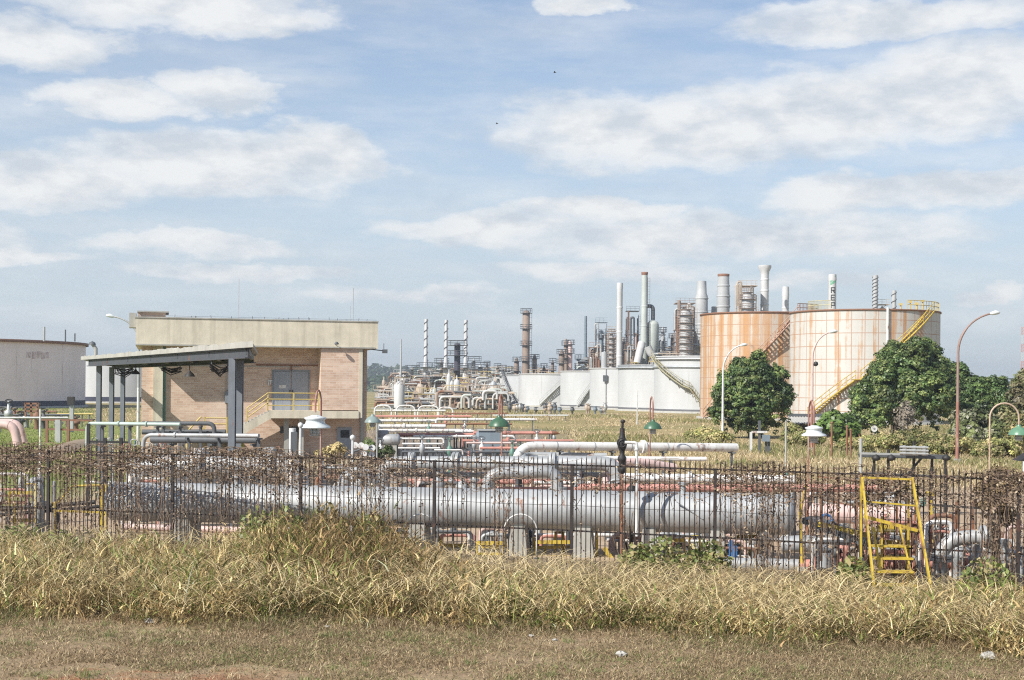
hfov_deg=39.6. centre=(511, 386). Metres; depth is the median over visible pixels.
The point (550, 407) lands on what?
valve rack
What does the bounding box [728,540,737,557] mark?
blue valve
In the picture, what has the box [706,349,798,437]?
round tree
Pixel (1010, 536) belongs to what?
pipe manifold
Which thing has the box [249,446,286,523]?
pipe manifold
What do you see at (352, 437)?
sensor post
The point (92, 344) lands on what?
roof vent
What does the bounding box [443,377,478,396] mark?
process unit
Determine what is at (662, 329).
column
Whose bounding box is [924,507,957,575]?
pipe manifold
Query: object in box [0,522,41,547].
weed
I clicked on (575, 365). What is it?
column
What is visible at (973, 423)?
pale shrub
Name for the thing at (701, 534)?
pipe manifold
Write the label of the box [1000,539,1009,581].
pipe
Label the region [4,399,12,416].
valve
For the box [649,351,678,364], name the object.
process unit
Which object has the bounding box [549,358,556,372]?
column
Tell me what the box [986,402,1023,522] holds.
yard lamp
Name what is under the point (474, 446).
valve
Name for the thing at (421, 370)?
process unit
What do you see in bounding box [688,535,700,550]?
yellow post frame
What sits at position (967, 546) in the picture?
pipe manifold
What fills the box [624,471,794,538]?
pipe
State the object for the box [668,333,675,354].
column
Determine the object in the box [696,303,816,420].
storage tank
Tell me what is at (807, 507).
pipe manifold
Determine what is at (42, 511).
pipe
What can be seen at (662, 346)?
process tower
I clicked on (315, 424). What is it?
yard lamp
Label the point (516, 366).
column
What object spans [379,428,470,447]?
pipe
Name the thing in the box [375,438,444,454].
pipe
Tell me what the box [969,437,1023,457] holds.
thicket
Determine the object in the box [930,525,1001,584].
pipe
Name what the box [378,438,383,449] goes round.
valve
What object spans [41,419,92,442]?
gate frame
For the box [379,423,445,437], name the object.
pipe
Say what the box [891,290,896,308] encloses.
stack
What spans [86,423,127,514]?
black frame
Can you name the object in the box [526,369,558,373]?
process unit
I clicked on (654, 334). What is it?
dome vessel
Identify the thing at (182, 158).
sky
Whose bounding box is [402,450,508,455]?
pipe
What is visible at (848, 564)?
weed
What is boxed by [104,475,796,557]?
horizontal vessel
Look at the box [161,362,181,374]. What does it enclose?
cable bundle
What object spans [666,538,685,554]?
guard rail
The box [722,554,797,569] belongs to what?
pipe
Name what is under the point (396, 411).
pipe
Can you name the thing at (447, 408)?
expansion loop
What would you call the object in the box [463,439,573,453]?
pipe
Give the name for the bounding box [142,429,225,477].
pipe
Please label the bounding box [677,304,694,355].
reactor
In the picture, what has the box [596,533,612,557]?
yellow ladder stair
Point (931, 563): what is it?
pipe
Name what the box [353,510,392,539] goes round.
weed
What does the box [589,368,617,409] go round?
storage tank
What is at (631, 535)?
lever valve
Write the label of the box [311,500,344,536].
weed
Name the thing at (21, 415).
valve
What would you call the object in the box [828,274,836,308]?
stack
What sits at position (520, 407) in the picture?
valve rack
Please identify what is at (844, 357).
storage tank
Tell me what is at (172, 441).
pipe
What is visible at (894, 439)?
thicket
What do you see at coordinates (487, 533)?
pipe manifold
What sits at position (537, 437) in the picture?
valve
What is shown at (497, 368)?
column
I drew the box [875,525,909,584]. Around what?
guard rail
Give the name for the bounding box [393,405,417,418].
expansion loop
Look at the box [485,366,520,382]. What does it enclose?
process unit
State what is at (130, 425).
pipe
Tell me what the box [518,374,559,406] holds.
storage tank
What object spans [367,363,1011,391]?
woods
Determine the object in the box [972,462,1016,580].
creeper bush
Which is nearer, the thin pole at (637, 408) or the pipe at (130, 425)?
the pipe at (130, 425)
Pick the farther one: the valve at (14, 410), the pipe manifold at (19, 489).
the valve at (14, 410)
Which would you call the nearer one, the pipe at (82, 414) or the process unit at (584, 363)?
the pipe at (82, 414)
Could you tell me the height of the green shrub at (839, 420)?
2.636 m
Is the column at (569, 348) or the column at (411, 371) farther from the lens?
the column at (411, 371)
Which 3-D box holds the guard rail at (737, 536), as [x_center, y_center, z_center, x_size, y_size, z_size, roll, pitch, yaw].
[5.476,3.690,32.990,0.534,0.516,0.070,1,0,0]
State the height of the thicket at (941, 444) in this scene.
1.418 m
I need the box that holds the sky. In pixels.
[0,0,1023,380]
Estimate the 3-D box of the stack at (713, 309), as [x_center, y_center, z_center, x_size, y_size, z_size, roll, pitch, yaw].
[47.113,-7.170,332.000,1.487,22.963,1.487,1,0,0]
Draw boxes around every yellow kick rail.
[436,531,464,549]
[533,537,569,552]
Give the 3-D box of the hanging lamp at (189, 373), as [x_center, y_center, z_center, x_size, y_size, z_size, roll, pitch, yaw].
[-10.651,-0.630,47.000,0.360,0.606,0.360,1,0,0]
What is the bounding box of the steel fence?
[0,442,1023,592]
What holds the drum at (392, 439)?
on the ground at (284, 672)
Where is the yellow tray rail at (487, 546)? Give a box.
[478,532,505,551]
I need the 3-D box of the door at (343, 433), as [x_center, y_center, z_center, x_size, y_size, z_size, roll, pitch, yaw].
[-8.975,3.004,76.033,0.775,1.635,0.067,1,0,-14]
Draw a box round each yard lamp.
[302,389,329,485]
[365,414,380,470]
[488,394,509,486]
[644,396,661,455]
[801,400,826,496]
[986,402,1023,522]
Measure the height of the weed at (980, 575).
0.936 m
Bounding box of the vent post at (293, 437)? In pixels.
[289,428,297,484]
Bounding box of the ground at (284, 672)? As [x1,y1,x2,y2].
[0,392,1023,679]
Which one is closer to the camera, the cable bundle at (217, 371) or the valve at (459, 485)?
the valve at (459, 485)
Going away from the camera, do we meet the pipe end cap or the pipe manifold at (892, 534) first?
the pipe manifold at (892, 534)
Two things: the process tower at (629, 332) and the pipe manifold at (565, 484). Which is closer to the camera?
the pipe manifold at (565, 484)
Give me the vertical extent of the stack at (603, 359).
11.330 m
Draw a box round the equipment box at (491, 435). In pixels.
[477,429,500,455]
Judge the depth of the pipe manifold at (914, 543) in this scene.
29.45 m
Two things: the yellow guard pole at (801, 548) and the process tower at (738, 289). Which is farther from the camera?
the process tower at (738, 289)
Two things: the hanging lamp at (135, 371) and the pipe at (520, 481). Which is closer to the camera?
the pipe at (520, 481)
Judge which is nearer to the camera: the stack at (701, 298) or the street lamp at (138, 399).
the street lamp at (138, 399)
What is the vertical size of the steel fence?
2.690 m
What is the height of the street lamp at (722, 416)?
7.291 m
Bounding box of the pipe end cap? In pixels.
[551,431,559,450]
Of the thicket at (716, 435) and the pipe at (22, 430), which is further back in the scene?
the thicket at (716, 435)
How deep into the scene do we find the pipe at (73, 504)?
36.35 m
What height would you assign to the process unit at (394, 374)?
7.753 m
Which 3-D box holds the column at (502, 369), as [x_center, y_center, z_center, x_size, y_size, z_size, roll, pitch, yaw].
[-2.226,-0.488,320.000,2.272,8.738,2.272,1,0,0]
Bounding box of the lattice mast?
[1021,327,1023,411]
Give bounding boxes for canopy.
[81,341,257,483]
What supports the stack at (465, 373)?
on the ground at (284, 672)
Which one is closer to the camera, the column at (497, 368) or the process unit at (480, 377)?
the process unit at (480, 377)
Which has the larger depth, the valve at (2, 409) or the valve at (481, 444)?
the valve at (2, 409)
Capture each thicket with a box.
[683,425,718,438]
[699,430,735,442]
[779,423,802,441]
[784,430,826,445]
[833,436,874,451]
[857,433,900,448]
[872,427,943,451]
[918,434,976,455]
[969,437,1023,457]
[1001,413,1023,450]
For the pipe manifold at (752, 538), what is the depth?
34.62 m
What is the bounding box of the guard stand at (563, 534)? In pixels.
[554,531,564,551]
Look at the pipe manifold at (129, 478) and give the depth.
39.22 m
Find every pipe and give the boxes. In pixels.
[0,411,56,422]
[0,414,68,416]
[0,417,68,431]
[0,419,27,443]
[0,420,21,445]
[0,500,94,532]
[0,505,98,515]
[30,477,45,536]
[57,413,92,426]
[85,421,182,483]
[122,523,248,532]
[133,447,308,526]
[141,432,262,483]
[142,421,216,481]
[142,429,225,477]
[150,437,256,483]
[329,466,379,529]
[375,410,445,418]
[375,415,470,425]
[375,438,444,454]
[378,452,618,486]
[379,419,437,428]
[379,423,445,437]
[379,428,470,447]
[394,472,606,486]
[398,432,473,449]
[398,447,439,455]
[402,443,441,455]
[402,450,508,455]
[410,479,568,486]
[413,434,515,455]
[431,423,511,432]
[434,449,463,471]
[435,418,536,430]
[446,413,506,422]
[455,429,473,448]
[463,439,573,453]
[466,442,516,455]
[473,430,551,438]
[478,465,566,489]
[480,446,529,455]
[480,486,577,489]
[493,415,568,420]
[512,440,738,486]
[522,452,606,486]
[531,455,706,478]
[535,533,623,547]
[578,483,881,539]
[602,458,676,482]
[607,538,705,549]
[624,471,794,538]
[625,441,638,535]
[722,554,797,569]
[780,535,831,568]
[800,559,814,569]
[886,554,984,573]
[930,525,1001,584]
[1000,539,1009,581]
[1000,548,1022,573]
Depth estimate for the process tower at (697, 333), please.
317.60 m
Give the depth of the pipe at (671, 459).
44.94 m
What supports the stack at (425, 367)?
on the ground at (284, 672)
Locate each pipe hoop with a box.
[404,514,437,556]
[502,514,538,558]
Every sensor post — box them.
[298,422,302,454]
[350,435,354,485]
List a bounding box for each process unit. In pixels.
[373,377,393,398]
[374,381,422,407]
[388,372,412,386]
[392,374,419,395]
[405,380,442,407]
[411,375,431,401]
[417,369,452,378]
[426,374,454,401]
[435,369,475,409]
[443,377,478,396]
[451,367,485,389]
[464,377,510,409]
[466,371,492,393]
[476,375,516,405]
[483,370,514,382]
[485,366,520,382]
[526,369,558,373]
[530,365,555,372]
[572,365,588,370]
[575,357,588,369]
[624,361,647,364]
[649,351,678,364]
[691,344,699,355]
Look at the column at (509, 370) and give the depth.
337.81 m
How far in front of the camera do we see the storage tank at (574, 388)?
264.49 m
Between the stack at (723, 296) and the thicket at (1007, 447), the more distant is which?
the stack at (723, 296)
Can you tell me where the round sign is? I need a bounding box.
[871,425,877,434]
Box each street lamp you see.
[106,314,140,444]
[721,343,746,431]
[809,329,837,448]
[954,310,999,461]
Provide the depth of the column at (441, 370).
344.76 m
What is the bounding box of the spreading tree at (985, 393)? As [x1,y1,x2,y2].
[950,361,1009,415]
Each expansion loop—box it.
[371,405,394,418]
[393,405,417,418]
[417,405,439,418]
[437,407,456,417]
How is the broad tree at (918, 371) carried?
on the ground at (284, 672)
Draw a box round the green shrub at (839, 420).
[813,408,861,442]
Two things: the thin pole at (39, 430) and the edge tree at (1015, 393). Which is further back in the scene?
the edge tree at (1015, 393)
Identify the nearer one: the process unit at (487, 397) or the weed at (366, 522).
the weed at (366, 522)
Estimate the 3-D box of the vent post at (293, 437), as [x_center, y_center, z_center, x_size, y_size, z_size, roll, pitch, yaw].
[-5.698,2.468,36.965,0.230,2.765,0.250,1,0,0]
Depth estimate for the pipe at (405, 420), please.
120.75 m
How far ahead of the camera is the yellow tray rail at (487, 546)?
33.38 m
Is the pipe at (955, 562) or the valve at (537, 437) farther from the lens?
the valve at (537, 437)
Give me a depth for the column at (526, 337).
339.25 m
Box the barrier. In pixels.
[930,500,991,544]
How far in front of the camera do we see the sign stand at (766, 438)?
85.93 m
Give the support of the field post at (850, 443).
on the ground at (284, 672)
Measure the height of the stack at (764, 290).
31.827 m
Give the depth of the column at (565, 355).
333.61 m
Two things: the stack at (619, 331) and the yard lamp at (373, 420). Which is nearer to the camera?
the yard lamp at (373, 420)
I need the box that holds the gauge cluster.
[354,442,374,530]
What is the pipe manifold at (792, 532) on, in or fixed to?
on the ground at (284, 672)
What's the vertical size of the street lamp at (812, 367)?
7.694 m
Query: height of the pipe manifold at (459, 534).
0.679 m
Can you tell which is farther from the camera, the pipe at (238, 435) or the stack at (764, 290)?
the stack at (764, 290)
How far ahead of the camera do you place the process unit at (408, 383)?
295.18 m
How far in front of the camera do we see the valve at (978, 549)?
28.82 m
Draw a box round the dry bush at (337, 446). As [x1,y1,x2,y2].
[313,442,348,473]
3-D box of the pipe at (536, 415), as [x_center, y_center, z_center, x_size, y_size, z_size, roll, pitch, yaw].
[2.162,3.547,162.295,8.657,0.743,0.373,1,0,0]
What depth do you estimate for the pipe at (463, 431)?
88.36 m
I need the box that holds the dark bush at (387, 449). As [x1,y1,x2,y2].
[362,437,395,468]
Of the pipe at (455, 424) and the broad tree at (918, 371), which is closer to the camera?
the broad tree at (918, 371)
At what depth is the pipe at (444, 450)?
60.42 m
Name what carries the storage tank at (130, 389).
on the ground at (284, 672)
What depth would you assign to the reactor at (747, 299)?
311.98 m
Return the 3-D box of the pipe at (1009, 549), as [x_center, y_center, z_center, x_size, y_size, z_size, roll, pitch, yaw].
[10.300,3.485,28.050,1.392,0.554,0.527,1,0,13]
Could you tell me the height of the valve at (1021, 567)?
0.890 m
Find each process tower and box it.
[588,342,601,370]
[593,318,608,364]
[606,326,616,367]
[624,344,636,364]
[625,306,640,348]
[658,332,667,351]
[672,298,697,354]
[692,329,700,353]
[735,280,758,311]
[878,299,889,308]
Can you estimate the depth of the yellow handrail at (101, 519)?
35.77 m
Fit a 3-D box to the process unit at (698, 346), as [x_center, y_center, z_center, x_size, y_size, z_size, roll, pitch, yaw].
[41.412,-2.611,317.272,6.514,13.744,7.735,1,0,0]
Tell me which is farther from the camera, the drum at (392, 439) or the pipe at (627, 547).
the drum at (392, 439)
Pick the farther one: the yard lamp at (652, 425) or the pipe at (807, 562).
the yard lamp at (652, 425)
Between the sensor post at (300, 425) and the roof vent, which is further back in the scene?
the roof vent
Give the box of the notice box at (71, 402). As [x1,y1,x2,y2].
[67,397,74,431]
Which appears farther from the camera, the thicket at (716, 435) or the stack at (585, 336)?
the stack at (585, 336)
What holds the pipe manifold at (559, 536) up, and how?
on the ground at (284, 672)
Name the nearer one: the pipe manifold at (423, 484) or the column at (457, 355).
the pipe manifold at (423, 484)
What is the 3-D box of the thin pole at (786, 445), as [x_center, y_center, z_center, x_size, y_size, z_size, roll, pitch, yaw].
[11.936,2.746,62.000,0.240,2.516,0.240,1,0,0]
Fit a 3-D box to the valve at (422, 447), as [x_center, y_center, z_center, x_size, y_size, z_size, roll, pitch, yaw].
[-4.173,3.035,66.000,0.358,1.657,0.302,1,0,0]
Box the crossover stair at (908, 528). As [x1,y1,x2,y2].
[860,474,932,594]
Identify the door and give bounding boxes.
[273,371,290,409]
[291,371,307,409]
[337,427,351,457]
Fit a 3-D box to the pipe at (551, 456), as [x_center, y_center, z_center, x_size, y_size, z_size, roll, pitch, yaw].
[-0.356,2.847,39.499,7.015,2.100,0.620,1,0,9]
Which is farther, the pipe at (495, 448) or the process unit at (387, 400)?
the process unit at (387, 400)
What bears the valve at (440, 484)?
on the ground at (284, 672)
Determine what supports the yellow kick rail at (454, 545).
on the ground at (284, 672)
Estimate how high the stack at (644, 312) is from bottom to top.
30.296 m
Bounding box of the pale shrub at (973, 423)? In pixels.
[947,407,1005,447]
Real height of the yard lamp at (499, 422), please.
3.653 m
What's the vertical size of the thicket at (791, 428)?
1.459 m
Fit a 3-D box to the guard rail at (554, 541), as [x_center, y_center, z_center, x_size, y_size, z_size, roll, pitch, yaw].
[0.986,3.772,32.890,0.884,0.443,0.070,1,0,0]
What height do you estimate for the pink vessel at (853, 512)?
1.050 m
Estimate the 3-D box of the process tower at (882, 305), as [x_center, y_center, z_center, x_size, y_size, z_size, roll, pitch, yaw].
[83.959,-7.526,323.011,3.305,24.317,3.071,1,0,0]
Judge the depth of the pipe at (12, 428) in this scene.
69.82 m
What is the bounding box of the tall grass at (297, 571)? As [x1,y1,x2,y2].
[0,484,1023,658]
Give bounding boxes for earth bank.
[1,439,94,461]
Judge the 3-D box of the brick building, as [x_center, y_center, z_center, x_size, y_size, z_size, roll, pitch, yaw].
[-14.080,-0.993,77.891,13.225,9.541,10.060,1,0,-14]
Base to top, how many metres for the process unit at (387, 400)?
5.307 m
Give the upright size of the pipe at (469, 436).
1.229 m
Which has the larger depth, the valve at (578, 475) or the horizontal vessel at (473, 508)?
the valve at (578, 475)
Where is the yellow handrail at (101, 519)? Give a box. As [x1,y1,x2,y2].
[14,483,106,535]
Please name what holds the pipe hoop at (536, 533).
on the ground at (284, 672)
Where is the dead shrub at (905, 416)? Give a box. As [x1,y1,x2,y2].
[891,399,917,435]
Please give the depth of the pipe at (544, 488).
38.73 m
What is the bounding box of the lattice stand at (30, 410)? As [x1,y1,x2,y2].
[24,403,38,419]
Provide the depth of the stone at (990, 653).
20.61 m
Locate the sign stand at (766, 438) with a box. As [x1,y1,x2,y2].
[750,421,769,452]
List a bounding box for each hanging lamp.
[131,364,139,373]
[184,361,194,376]
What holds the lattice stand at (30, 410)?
on the ground at (284, 672)
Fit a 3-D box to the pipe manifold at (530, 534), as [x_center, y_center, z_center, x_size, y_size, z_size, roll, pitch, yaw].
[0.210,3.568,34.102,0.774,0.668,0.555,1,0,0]
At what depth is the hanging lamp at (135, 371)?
55.91 m
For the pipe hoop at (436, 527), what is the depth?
32.19 m
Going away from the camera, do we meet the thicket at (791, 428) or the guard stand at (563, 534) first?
the guard stand at (563, 534)
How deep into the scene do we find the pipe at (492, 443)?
73.06 m
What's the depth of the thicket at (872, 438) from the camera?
91.43 m
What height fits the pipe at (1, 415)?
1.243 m
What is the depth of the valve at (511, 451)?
61.94 m
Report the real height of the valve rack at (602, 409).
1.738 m
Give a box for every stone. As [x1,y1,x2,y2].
[616,651,627,656]
[980,651,996,659]
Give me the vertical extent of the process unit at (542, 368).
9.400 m
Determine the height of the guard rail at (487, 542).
0.354 m
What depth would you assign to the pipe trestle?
43.96 m
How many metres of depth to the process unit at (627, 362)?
311.56 m
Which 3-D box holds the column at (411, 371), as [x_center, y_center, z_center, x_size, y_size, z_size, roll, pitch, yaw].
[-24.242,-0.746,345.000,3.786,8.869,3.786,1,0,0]
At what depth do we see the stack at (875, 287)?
319.51 m
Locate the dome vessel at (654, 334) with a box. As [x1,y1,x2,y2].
[648,304,658,364]
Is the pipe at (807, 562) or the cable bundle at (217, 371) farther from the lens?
the cable bundle at (217, 371)
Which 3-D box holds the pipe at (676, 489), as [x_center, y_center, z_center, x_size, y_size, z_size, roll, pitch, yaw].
[5.461,3.182,36.000,7.595,1.532,0.400,0,0,8]
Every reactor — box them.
[607,329,616,367]
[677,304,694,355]
[739,287,755,311]
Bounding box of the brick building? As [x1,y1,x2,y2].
[129,288,387,457]
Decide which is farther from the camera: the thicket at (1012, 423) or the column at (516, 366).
the column at (516, 366)
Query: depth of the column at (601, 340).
344.58 m
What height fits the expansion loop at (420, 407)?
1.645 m
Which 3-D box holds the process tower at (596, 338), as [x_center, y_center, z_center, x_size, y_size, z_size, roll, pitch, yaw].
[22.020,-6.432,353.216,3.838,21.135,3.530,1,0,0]
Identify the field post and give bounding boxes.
[830,422,832,456]
[845,425,847,456]
[850,429,851,457]
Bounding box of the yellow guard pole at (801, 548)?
[798,486,807,570]
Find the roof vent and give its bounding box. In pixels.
[88,341,97,354]
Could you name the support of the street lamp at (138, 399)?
on the ground at (284, 672)
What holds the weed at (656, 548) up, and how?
on the ground at (284, 672)
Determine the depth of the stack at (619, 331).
309.45 m
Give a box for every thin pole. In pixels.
[37,409,41,474]
[636,390,637,424]
[784,421,787,474]
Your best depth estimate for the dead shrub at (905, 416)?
94.47 m
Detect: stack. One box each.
[393,339,408,379]
[417,319,434,374]
[437,320,453,379]
[460,320,474,384]
[582,316,586,365]
[601,352,606,367]
[616,283,622,366]
[640,272,649,363]
[694,281,708,339]
[711,306,716,312]
[716,274,729,311]
[758,265,770,310]
[782,286,788,310]
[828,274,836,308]
[872,275,878,308]
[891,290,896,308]
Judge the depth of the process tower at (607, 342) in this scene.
339.60 m
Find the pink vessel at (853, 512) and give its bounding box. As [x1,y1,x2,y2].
[809,503,920,545]
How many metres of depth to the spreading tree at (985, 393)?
113.70 m
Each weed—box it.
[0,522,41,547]
[35,529,81,553]
[127,533,165,548]
[232,505,273,540]
[262,506,302,537]
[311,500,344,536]
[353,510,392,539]
[617,542,657,579]
[637,535,691,578]
[682,538,733,581]
[834,554,871,588]
[956,556,1014,595]
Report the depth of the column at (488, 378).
289.32 m
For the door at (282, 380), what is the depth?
75.23 m
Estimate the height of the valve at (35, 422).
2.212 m
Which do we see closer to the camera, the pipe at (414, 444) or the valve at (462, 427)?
the pipe at (414, 444)
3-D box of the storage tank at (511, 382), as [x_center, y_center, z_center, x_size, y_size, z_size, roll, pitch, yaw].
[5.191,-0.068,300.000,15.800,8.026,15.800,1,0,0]
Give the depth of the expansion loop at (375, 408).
164.92 m
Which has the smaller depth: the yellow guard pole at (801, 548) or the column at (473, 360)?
the yellow guard pole at (801, 548)
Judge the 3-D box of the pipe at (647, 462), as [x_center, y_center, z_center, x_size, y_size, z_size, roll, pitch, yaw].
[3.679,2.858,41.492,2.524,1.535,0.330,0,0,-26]
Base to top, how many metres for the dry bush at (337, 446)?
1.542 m
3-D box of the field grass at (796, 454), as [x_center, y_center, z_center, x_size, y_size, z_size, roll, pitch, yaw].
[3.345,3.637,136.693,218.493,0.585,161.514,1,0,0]
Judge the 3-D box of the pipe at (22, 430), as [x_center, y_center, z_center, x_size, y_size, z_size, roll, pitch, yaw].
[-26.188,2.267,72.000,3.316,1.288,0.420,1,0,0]
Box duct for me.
[634,341,668,363]
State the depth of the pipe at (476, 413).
152.54 m
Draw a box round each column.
[404,365,419,378]
[423,371,442,388]
[434,358,448,373]
[447,340,466,378]
[467,356,481,376]
[470,362,489,376]
[483,361,490,372]
[486,373,494,383]
[493,363,500,376]
[497,365,506,384]
[505,366,512,373]
[512,357,520,374]
[520,308,531,373]
[530,354,538,372]
[540,363,547,372]
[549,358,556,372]
[556,349,566,373]
[561,339,569,370]
[566,340,574,370]
[574,355,581,367]
[597,333,604,359]
[622,337,627,364]
[659,327,666,345]
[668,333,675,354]
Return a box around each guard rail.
[8,491,33,521]
[476,541,502,554]
[535,540,569,555]
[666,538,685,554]
[736,535,755,556]
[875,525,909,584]
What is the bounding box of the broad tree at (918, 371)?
[847,336,960,436]
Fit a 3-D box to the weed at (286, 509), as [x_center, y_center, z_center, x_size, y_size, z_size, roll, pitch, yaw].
[-4.886,3.202,30.594,1.056,1.316,1.069,1,0,0]
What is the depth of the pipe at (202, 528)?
36.82 m
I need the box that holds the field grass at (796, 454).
[0,407,1022,488]
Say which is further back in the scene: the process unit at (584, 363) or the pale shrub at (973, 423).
the process unit at (584, 363)
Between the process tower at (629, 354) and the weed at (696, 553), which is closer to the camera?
the weed at (696, 553)
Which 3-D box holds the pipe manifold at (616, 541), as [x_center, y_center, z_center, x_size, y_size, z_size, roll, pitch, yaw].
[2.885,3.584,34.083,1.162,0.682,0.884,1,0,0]
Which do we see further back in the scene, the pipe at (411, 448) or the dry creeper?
the pipe at (411, 448)
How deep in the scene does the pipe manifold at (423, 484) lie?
40.80 m
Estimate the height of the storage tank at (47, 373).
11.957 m
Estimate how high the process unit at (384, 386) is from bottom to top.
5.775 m
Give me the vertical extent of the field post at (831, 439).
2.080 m
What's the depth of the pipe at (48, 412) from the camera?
134.96 m
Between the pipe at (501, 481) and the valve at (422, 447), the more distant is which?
the valve at (422, 447)
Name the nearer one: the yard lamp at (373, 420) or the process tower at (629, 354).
the yard lamp at (373, 420)
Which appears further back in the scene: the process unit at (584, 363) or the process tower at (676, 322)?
the process unit at (584, 363)
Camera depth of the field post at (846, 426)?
79.95 m
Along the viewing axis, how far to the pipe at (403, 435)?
85.22 m
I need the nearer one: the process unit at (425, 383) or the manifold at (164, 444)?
the manifold at (164, 444)
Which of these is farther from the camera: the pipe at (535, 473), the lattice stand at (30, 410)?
the lattice stand at (30, 410)
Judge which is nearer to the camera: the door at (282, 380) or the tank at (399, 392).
the door at (282, 380)
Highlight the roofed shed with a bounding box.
[787,414,860,436]
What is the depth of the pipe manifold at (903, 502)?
38.85 m
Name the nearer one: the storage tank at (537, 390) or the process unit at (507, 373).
the storage tank at (537, 390)
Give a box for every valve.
[0,407,5,416]
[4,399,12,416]
[10,406,18,416]
[17,411,25,424]
[23,408,29,427]
[33,403,41,428]
[41,408,47,428]
[74,414,79,428]
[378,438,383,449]
[419,434,425,455]
[431,468,444,528]
[446,435,453,471]
[456,471,469,528]
[460,425,465,447]
[471,435,477,455]
[478,436,484,455]
[508,438,515,455]
[534,429,539,451]
[574,470,585,486]
[608,483,633,549]
[617,419,626,555]
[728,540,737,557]
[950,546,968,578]
[968,544,980,576]
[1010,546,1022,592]
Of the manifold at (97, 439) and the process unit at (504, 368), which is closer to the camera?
the manifold at (97, 439)
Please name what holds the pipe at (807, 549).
on the ground at (284, 672)
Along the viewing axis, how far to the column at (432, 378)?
290.56 m
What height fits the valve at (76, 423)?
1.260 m
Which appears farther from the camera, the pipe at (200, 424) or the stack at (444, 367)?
the stack at (444, 367)
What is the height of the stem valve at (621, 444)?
3.190 m
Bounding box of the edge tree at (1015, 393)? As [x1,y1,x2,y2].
[996,368,1023,423]
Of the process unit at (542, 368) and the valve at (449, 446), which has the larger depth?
the process unit at (542, 368)
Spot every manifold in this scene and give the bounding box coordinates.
[0,457,42,524]
[85,438,117,497]
[108,439,137,484]
[121,451,165,524]
[145,442,170,482]
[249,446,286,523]
[315,456,345,485]
[379,458,415,486]
[417,471,473,487]
[430,527,474,545]
[479,528,507,544]
[505,529,535,549]
[530,470,608,486]
[531,530,569,545]
[608,531,641,551]
[657,532,702,548]
[707,536,759,557]
[727,534,787,546]
[743,478,796,534]
[802,479,834,536]
[811,516,863,573]
[834,520,906,563]
[840,471,904,528]
[862,504,921,580]
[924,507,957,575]
[938,526,1002,569]
[986,511,1023,575]
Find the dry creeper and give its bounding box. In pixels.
[0,441,1023,592]
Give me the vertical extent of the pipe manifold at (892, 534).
0.999 m
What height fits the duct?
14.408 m
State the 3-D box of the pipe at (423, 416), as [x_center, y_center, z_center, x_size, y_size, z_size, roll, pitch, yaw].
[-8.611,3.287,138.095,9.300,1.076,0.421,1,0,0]
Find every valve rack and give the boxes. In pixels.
[507,403,537,413]
[537,402,564,413]
[565,402,607,414]
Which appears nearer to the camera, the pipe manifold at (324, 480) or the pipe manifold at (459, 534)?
the pipe manifold at (459, 534)
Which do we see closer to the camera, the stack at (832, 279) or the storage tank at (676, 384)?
the storage tank at (676, 384)
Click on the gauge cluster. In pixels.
(361, 446)
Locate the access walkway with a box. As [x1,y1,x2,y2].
[801,476,879,567]
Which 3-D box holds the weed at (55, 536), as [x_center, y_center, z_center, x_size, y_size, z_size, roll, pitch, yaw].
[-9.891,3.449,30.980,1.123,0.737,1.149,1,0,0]
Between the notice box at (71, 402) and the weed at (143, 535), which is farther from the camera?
the notice box at (71, 402)
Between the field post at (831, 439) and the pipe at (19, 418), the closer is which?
the field post at (831, 439)
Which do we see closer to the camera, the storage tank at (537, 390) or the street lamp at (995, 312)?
the street lamp at (995, 312)
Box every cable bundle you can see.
[114,364,133,377]
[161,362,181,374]
[209,356,228,376]
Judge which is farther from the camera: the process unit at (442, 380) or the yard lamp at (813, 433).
the process unit at (442, 380)
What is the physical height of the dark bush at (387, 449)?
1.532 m
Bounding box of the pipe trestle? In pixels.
[859,439,957,512]
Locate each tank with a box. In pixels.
[0,327,88,408]
[85,361,141,402]
[394,377,404,409]
[501,368,518,404]
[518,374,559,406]
[558,371,589,406]
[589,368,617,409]
[615,365,653,411]
[650,350,699,413]
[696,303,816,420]
[786,300,943,424]
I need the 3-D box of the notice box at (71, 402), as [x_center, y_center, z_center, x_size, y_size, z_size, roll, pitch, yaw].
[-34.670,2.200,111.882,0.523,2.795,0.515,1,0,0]
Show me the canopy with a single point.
(238, 355)
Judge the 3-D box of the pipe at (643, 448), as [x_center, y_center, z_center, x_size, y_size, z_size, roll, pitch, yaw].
[4.098,2.920,50.474,8.777,2.031,0.510,0,0,-20]
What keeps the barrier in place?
on the ground at (284, 672)
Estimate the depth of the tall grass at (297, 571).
24.21 m
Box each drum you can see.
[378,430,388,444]
[381,434,399,458]
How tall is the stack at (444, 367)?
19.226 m
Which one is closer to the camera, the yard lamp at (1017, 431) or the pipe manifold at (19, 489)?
the pipe manifold at (19, 489)
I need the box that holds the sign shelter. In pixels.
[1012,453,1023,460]

